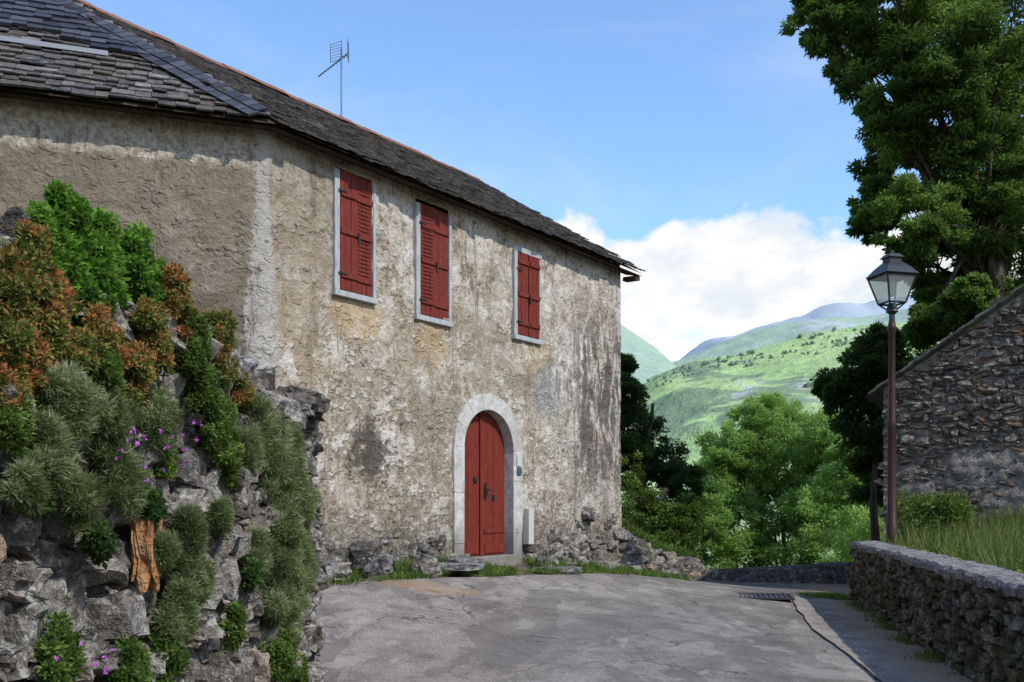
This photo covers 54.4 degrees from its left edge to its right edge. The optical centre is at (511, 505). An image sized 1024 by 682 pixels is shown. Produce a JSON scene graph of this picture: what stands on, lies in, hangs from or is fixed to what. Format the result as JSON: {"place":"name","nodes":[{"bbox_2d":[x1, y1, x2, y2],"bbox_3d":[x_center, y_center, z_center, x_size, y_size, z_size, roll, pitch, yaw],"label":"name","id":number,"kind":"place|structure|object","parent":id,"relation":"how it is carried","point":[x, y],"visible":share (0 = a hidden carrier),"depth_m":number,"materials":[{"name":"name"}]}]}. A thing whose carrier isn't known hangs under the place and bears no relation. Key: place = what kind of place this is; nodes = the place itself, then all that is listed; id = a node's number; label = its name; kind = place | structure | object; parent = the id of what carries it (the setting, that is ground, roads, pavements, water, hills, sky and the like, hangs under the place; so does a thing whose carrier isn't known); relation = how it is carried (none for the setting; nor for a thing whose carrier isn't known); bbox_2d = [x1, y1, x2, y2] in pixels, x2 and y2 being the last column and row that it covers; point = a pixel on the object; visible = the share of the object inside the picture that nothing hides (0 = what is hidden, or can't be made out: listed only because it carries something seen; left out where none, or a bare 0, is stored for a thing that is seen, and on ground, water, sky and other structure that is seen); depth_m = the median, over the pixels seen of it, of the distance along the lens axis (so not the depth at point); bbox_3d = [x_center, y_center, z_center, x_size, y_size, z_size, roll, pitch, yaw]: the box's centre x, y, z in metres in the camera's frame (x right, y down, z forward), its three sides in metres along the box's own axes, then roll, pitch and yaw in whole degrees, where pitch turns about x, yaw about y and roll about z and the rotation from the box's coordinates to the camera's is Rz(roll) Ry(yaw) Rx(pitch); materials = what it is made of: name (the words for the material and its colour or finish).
{"place":"outdoors","nodes":[
{"label":"outdoors","id":0,"kind":"place"},
{"bbox_2d":[470,554,515,565],"bbox_3d":[-0.471,0.952,16.058,0.413,0.300,1.319,0,0,35],"label":"door step","id":1,"kind":"object","parent":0,"point":[505,559],"depth_m":16.16,"materials":[{"name":"grey stone"}]},
{"bbox_2d":[327,553,693,588],"bbox_3d":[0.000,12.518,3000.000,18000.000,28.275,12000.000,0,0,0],"label":"ground","id":2,"kind":"structure","parent":0,"point":[522,570],"depth_m":14.36,"materials":[{"name":"green plant"}]},
{"bbox_2d":[1,405,223,681],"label":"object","id":3,"kind":"object","parent":2,"relation":"on","point":[91,591],"depth_m":4.45,"materials":[{"name":"grey stone"}]},
{"bbox_2d":[0,207,331,681],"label":"wall stones","id":4,"kind":"object","parent":3,"relation":"on","point":[47,568],"depth_m":4.86,"materials":[{"name":"grey stone"}]},
{"bbox_2d":[0,218,126,411],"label":"sedum plant","id":5,"kind":"object","parent":4,"relation":"on","point":[39,333],"visible":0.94,"depth_m":3.52,"materials":[{"name":"orange plant"}]},
{"bbox_2d":[0,355,186,539],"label":"lavender bush","id":6,"kind":"object","parent":4,"relation":"on","point":[72,414],"visible":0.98,"depth_m":3.78,"materials":[{"name":"green plant"}]},
{"bbox_2d":[23,177,166,328],"bbox_3d":[-1.812,-1.005,4.457,0.283,0.714,1.384,0,0,0],"label":"leafy shrub","id":7,"kind":"object","parent":4,"relation":"on","point":[96,252],"visible":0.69,"depth_m":4.24,"materials":[{"name":"green plant"}]},
{"bbox_2d":[0,308,235,481],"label":"wall weeds","id":8,"kind":"object","parent":4,"relation":"on","point":[195,366],"depth_m":5.03,"materials":[{"name":"green plant"}]},
{"bbox_2d":[54,419,202,675],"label":"purple flowers","id":9,"kind":"object","parent":4,"relation":"on","point":[111,649],"visible":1,"depth_m":4.02,"materials":[{"name":"purple plant"}]},
{"bbox_2d":[8,472,266,593],"bbox_3d":[-1.636,0.193,4.800,0.174,0.683,2.686,0,0,3],"label":"creeping ivy","id":10,"kind":"object","parent":4,"relation":"on","point":[99,544],"visible":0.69,"depth_m":4.05,"materials":[{"name":"green plant"}]},
{"bbox_2d":[129,509,162,594],"bbox_3d":[-1.686,0.159,4.609,0.117,0.498,0.222,0,0,0],"label":"tree stump","id":11,"kind":"object","parent":4,"relation":"on","point":[145,573],"visible":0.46,"depth_m":4.53,"materials":[{"name":"brown wood"}]},
{"bbox_2d":[33,389,310,681],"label":"wall weeds","id":12,"kind":"object","parent":4,"relation":"on","point":[61,642],"depth_m":4.71,"materials":[{"name":"green plant"}]},
{"bbox_2d":[115,260,255,412],"bbox_3d":[-1.671,-0.805,5.193,0.250,0.808,1.924,0,0,2],"label":"sedum plant","id":13,"kind":"object","parent":4,"relation":"on","point":[147,356],"visible":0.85,"depth_m":4.84,"materials":[{"name":"orange plant"}]},
{"bbox_2d":[148,493,236,651],"bbox_3d":[-1.602,0.310,5.038,0.278,0.781,1.015,0,0,0],"label":"lavender bush","id":14,"kind":"object","parent":4,"relation":"on","point":[187,593],"visible":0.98,"depth_m":4.86,"materials":[{"name":"green plant"}]},
{"bbox_2d":[235,391,322,660],"bbox_3d":[-1.552,0.185,6.649,0.393,1.838,1.638,0,0,0],"label":"lavender bush","id":15,"kind":"object","parent":4,"relation":"on","point":[284,554],"visible":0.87,"depth_m":6.56,"materials":[{"name":"green plant"}]},
{"bbox_2d":[0,89,621,564],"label":"front wall","id":16,"kind":"structure","parent":2,"relation":"on","point":[238,221],"depth_m":13.67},
{"bbox_2d":[331,167,377,304],"bbox_3d":[-2.180,-3.630,13.522,0.225,1.680,0.830,0,0,35],"label":"window frame","id":17,"kind":"object","parent":16,"relation":"attached to","point":[338,292],"visible":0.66,"depth_m":13.19,"materials":[{"name":"grey stone"}]},
{"bbox_2d":[340,169,372,296],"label":"shutters","id":18,"kind":"object","parent":17,"relation":"attached to","point":[356,203],"visible":1,"depth_m":13.46,"materials":[{"name":"red paint"}]},
{"bbox_2d":[339,188,360,274],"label":"shutter hinges","id":19,"kind":"object","parent":18,"relation":"attached to","point":[359,234],"visible":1,"depth_m":13.29,"materials":[{"name":"grey metal"}]},
{"bbox_2d":[415,198,440,210],"bbox_3d":[-1.336,-3.665,14.970,0.030,1.930,0.830,0,0,35],"label":"window void","id":20,"kind":"object","parent":16,"relation":"in","point":[428,204],"depth_m":15.05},
{"bbox_2d":[413,202,453,327],"bbox_3d":[-1.226,-3.575,14.887,0.225,1.710,0.860,0,0,35],"label":"window frame","id":21,"kind":"object","parent":16,"relation":"attached to","point":[416,257],"visible":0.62,"depth_m":14.54,"materials":[{"name":"grey stone"}]},
{"bbox_2d":[420,203,448,319],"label":"shutters","id":22,"kind":"object","parent":21,"relation":"attached to","point":[434,234],"visible":1,"depth_m":14.81,"materials":[{"name":"red paint"}]},
{"bbox_2d":[420,220,438,300],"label":"shutter hinges","id":23,"kind":"object","parent":22,"relation":"attached to","point":[437,267],"visible":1,"depth_m":14.81,"materials":[{"name":"grey metal"}]},
{"bbox_2d":[451,393,522,564],"bbox_3d":[-0.476,-0.275,16.064,0.320,3.050,1.853,0,0,35],"label":"door surround","id":24,"kind":"object","parent":16,"relation":"attached to","point":[498,410],"visible":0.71,"depth_m":16.34,"materials":[{"name":"grey stone"}]},
{"bbox_2d":[461,411,504,555],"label":"door leaves","id":25,"kind":"object","parent":24,"relation":"in","point":[483,516],"visible":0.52,"depth_m":16.14,"materials":[{"name":"red wood"}]},
{"bbox_2d":[474,477,494,499],"bbox_3d":[-0.415,-0.280,16.113,0.096,0.360,0.560,0,0,35],"label":"door handle","id":26,"kind":"object","parent":25,"relation":"attached to","point":[486,488],"visible":1,"depth_m":16.15,"materials":[{"name":"black metal"}]},
{"bbox_2d":[517,455,520,465],"bbox_3d":[0.118,-0.750,16.619,0.018,0.180,0.120,0,0,35],"label":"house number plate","id":27,"kind":"object","parent":24,"relation":"attached to","point":[518,460],"visible":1,"depth_m":16.59,"materials":[{"name":"white plastic"}]},
{"bbox_2d":[517,467,521,474],"bbox_3d":[0.126,-0.580,16.626,0.023,0.120,0.120,0,0,35],"label":"house number plate","id":28,"kind":"object","parent":24,"relation":"attached to","point":[519,471],"visible":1,"depth_m":16.60,"materials":[{"name":"blue ceramic"}]},
{"bbox_2d":[511,244,542,344],"bbox_3d":[0.202,-3.565,16.927,0.225,1.570,0.840,0,0,35],"label":"window frame","id":29,"kind":"object","parent":16,"relation":"attached to","point":[516,249],"visible":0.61,"depth_m":16.58,"materials":[{"name":"grey stone"}]},
{"bbox_2d":[518,252,540,338],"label":"shutters","id":30,"kind":"object","parent":29,"relation":"attached to","point":[528,286],"visible":1,"depth_m":16.90,"materials":[{"name":"red paint"}]},
{"bbox_2d":[517,266,531,321],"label":"shutter hinges","id":31,"kind":"object","parent":30,"relation":"attached to","point":[530,295],"visible":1,"depth_m":16.76,"materials":[{"name":"grey metal"}]},
{"bbox_2d":[523,508,533,543],"bbox_3d":[0.275,0.345,16.845,0.140,0.610,0.150,0,0,35],"label":"meter box","id":32,"kind":"object","parent":16,"relation":"attached to","point":[528,525],"visible":1,"depth_m":16.79,"materials":[{"name":"beige plastic"}]},
{"bbox_2d":[314,506,642,580],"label":"rocks","id":33,"kind":"object","parent":2,"relation":"on","point":[336,557],"visible":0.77,"depth_m":14.54,"materials":[{"name":"stone"}]},
{"bbox_2d":[438,557,581,573],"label":"stone slabs","id":34,"kind":"structure","parent":2,"relation":"on","point":[464,563],"depth_m":14.11,"materials":[{"name":"grey stone"}]},
{"bbox_2d":[441,208,620,490],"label":"side walls","id":35,"kind":"structure","parent":2,"relation":"on","point":[444,210],"depth_m":19.61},
{"bbox_2d":[0,29,641,281],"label":"roof deck","id":36,"kind":"structure","parent":35,"relation":"on","point":[307,143],"depth_m":12.18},
{"bbox_2d":[0,35,107,54],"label":"zinc flashing","id":37,"kind":"object","parent":36,"relation":"on","point":[52,45],"visible":1,"depth_m":11.79,"materials":[{"name":"grey metal"}]},
{"bbox_2d":[0,0,267,116],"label":"hip slates","id":38,"kind":"object","parent":36,"relation":"on","point":[76,22],"visible":1,"depth_m":12.22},
{"bbox_2d":[78,0,482,181],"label":"ridge tiles","id":39,"kind":"object","parent":36,"relation":"on","point":[247,76],"visible":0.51,"depth_m":17.28,"materials":[{"name":"ceramic"}]},
{"bbox_2d":[0,0,645,270],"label":"roof slates","id":40,"kind":"object","parent":36,"relation":"on","point":[82,79],"visible":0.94,"depth_m":12.81,"materials":[{"name":"grey stone"}]},
{"bbox_2d":[318,38,348,120],"bbox_3d":[-3.364,-8.015,18.830,0.581,1.570,0.371,0,0,-23],"label":"tv antenna","id":41,"kind":"object","parent":36,"relation":"on","point":[342,57],"visible":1,"depth_m":18.89,"materials":[{"name":"grey metal"}]},
{"bbox_2d":[617,531,706,580],"bbox_3d":[2.858,1.287,20.608,2.804,1.626,1.008,0,0,-40],"label":"rubble wall stub","id":42,"kind":"object","parent":2,"relation":"on","point":[634,550],"visible":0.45,"depth_m":20.07,"materials":[{"name":"stone"}]},
{"bbox_2d":[621,517,707,573],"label":"wall top grass","id":43,"kind":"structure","parent":42,"relation":"on","point":[657,544],"depth_m":20.49,"materials":[{"name":"green plant"}]},
{"bbox_2d":[621,352,713,520],"bbox_3d":[3.342,-0.825,24.746,3.207,6.001,2.387,0,0,0],"label":"yew bush","id":44,"kind":"object","parent":2,"relation":"on","point":[675,472],"visible":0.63,"depth_m":24.45,"materials":[{"name":"green plant"}]},
{"bbox_2d":[621,452,716,562],"bbox_3d":[3.520,0.259,23.482,2.766,3.136,2.400,0,0,0],"label":"hedge bush","id":45,"kind":"object","parent":2,"relation":"on","point":[668,521],"visible":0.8,"depth_m":22.94,"materials":[{"name":"green plant"}]},
{"bbox_2d":[703,562,852,583],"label":"roadside wall","id":46,"kind":"structure","parent":2,"relation":"on","point":[831,573],"depth_m":21.10,"materials":[{"name":"stone"}]},
{"bbox_2d":[683,390,883,569],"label":"willow bush","id":47,"kind":"object","parent":2,"relation":"on","point":[742,464],"visible":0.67,"depth_m":45.84,"materials":[{"name":"green plant"}]},
{"bbox_2d":[809,436,883,561],"bbox_3d":[14.016,2.461,37.859,5.232,11.028,4.320,0,0,-16],"label":"willow bush","id":48,"kind":"object","parent":2,"relation":"on","point":[832,496],"visible":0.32,"depth_m":37.85,"materials":[{"name":"green plant"}]},
{"bbox_2d":[809,321,937,540],"bbox_3d":[9.910,-1.361,25.312,4.580,6.540,3.491,0,0,-45],"label":"dark tree","id":49,"kind":"object","parent":2,"relation":"on","point":[854,380],"visible":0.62,"depth_m":24.67,"materials":[{"name":"green plant"}]},
{"bbox_2d":[866,250,918,543],"bbox_3d":[6.240,-1.497,16.350,0.600,5.395,0.600,0,0,-14],"label":"street lamp","id":50,"kind":"object","parent":2,"relation":"on","point":[892,269],"visible":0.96,"depth_m":16.30,"materials":[{"name":"metal"}]},
{"bbox_2d":[778,0,1023,352],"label":"ash tree","id":51,"kind":"object","parent":2,"relation":"on","point":[971,217],"visible":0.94,"depth_m":20.45,"materials":[{"name":"green plant"}]},
{"bbox_2d":[866,285,1023,541],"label":"stone barn","id":52,"kind":"structure","parent":2,"relation":"on","point":[960,407],"depth_m":17.33,"materials":[{"name":"stone"}]},
{"bbox_2d":[872,563,1023,680],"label":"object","id":53,"kind":"object","parent":2,"relation":"on","point":[967,639],"depth_m":9.29,"materials":[{"name":"grey stone"}]},
{"bbox_2d":[849,548,1023,681],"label":"parapet stones","id":54,"kind":"object","parent":53,"relation":"attached to","point":[935,612],"visible":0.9,"depth_m":9.84,"materials":[{"name":"grey stone"}]},
{"bbox_2d":[850,541,1023,597],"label":"parapet coping","id":55,"kind":"object","parent":53,"relation":"on","point":[1009,582],"visible":0.98,"depth_m":9.95,"materials":[{"name":"grey stone"}]},
{"bbox_2d":[875,495,1023,570],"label":"tall grass","id":56,"kind":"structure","parent":2,"relation":"on","point":[1003,547],"depth_m":13.28,"materials":[{"name":"green plant"}]},
{"bbox_2d":[882,487,1023,572],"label":"bank weeds","id":57,"kind":"object","parent":2,"relation":"on","point":[951,506],"visible":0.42,"depth_m":16.75,"materials":[{"name":"green plant"}]},
{"bbox_2d":[883,514,1023,572],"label":"meadow grass","id":58,"kind":"structure","parent":2,"relation":"on","point":[973,553],"depth_m":12.13,"materials":[{"name":"green plant"}]},
{"bbox_2d":[84,0,1023,361],"label":"sky","id":59,"kind":"structure","parent":0,"point":[696,143],"materials":[{"name":"blue"}]},
{"bbox_2d":[315,573,971,681],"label":"road","id":60,"kind":"structure","parent":0,"point":[597,627],"depth_m":10.65,"materials":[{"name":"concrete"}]},
{"bbox_2d":[738,592,794,599],"bbox_3d":[4.050,1.442,15.900,0.840,0.030,0.900,0,0,11],"label":"drain grate","id":61,"kind":"object","parent":60,"relation":"on","point":[774,596],"visible":0.94,"depth_m":15.75,"materials":[{"name":"grey metal"}]},
{"bbox_2d":[793,597,909,681],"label":"concrete gutter","id":62,"kind":"object","parent":60,"relation":"on","point":[873,664],"visible":0.96,"depth_m":10.81,"materials":[{"name":"grey concrete"}]},
{"bbox_2d":[793,590,974,681],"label":"roadside weeds","id":63,"kind":"object","parent":60,"relation":"on","point":[931,656],"visible":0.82,"depth_m":13.45,"materials":[{"name":"green plant"}]},
{"bbox_2d":[621,325,675,383],"bbox_3d":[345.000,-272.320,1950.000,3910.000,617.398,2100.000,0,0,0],"label":"green hill","id":64,"kind":"structure","parent":0,"point":[652,360],"depth_m":2013.55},
{"bbox_2d":[621,323,939,567],"bbox_3d":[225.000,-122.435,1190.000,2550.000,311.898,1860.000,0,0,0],"label":"meadow hill","id":65,"kind":"structure","parent":0,"point":[689,406],"depth_m":1216.88,"materials":[{"name":"green plant"}]},
{"bbox_2d":[643,326,951,458],"bbox_3d":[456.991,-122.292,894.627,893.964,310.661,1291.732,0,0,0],"label":"distant trees","id":66,"kind":"object","parent":65,"relation":"on","point":[800,335],"visible":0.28,"depth_m":1412.61,"materials":[{"name":"green plant"}]},
{"bbox_2d":[672,308,909,366],"bbox_3d":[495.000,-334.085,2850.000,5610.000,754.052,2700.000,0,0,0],"label":"hill","id":67,"kind":"structure","parent":0,"point":[767,336],"depth_m":3191.42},
{"bbox_2d":[680,296,915,359],"bbox_3d":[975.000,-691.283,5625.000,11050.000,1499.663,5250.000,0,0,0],"label":"mountains","id":68,"kind":"structure","parent":0,"point":[856,310],"depth_m":6328.77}
]}

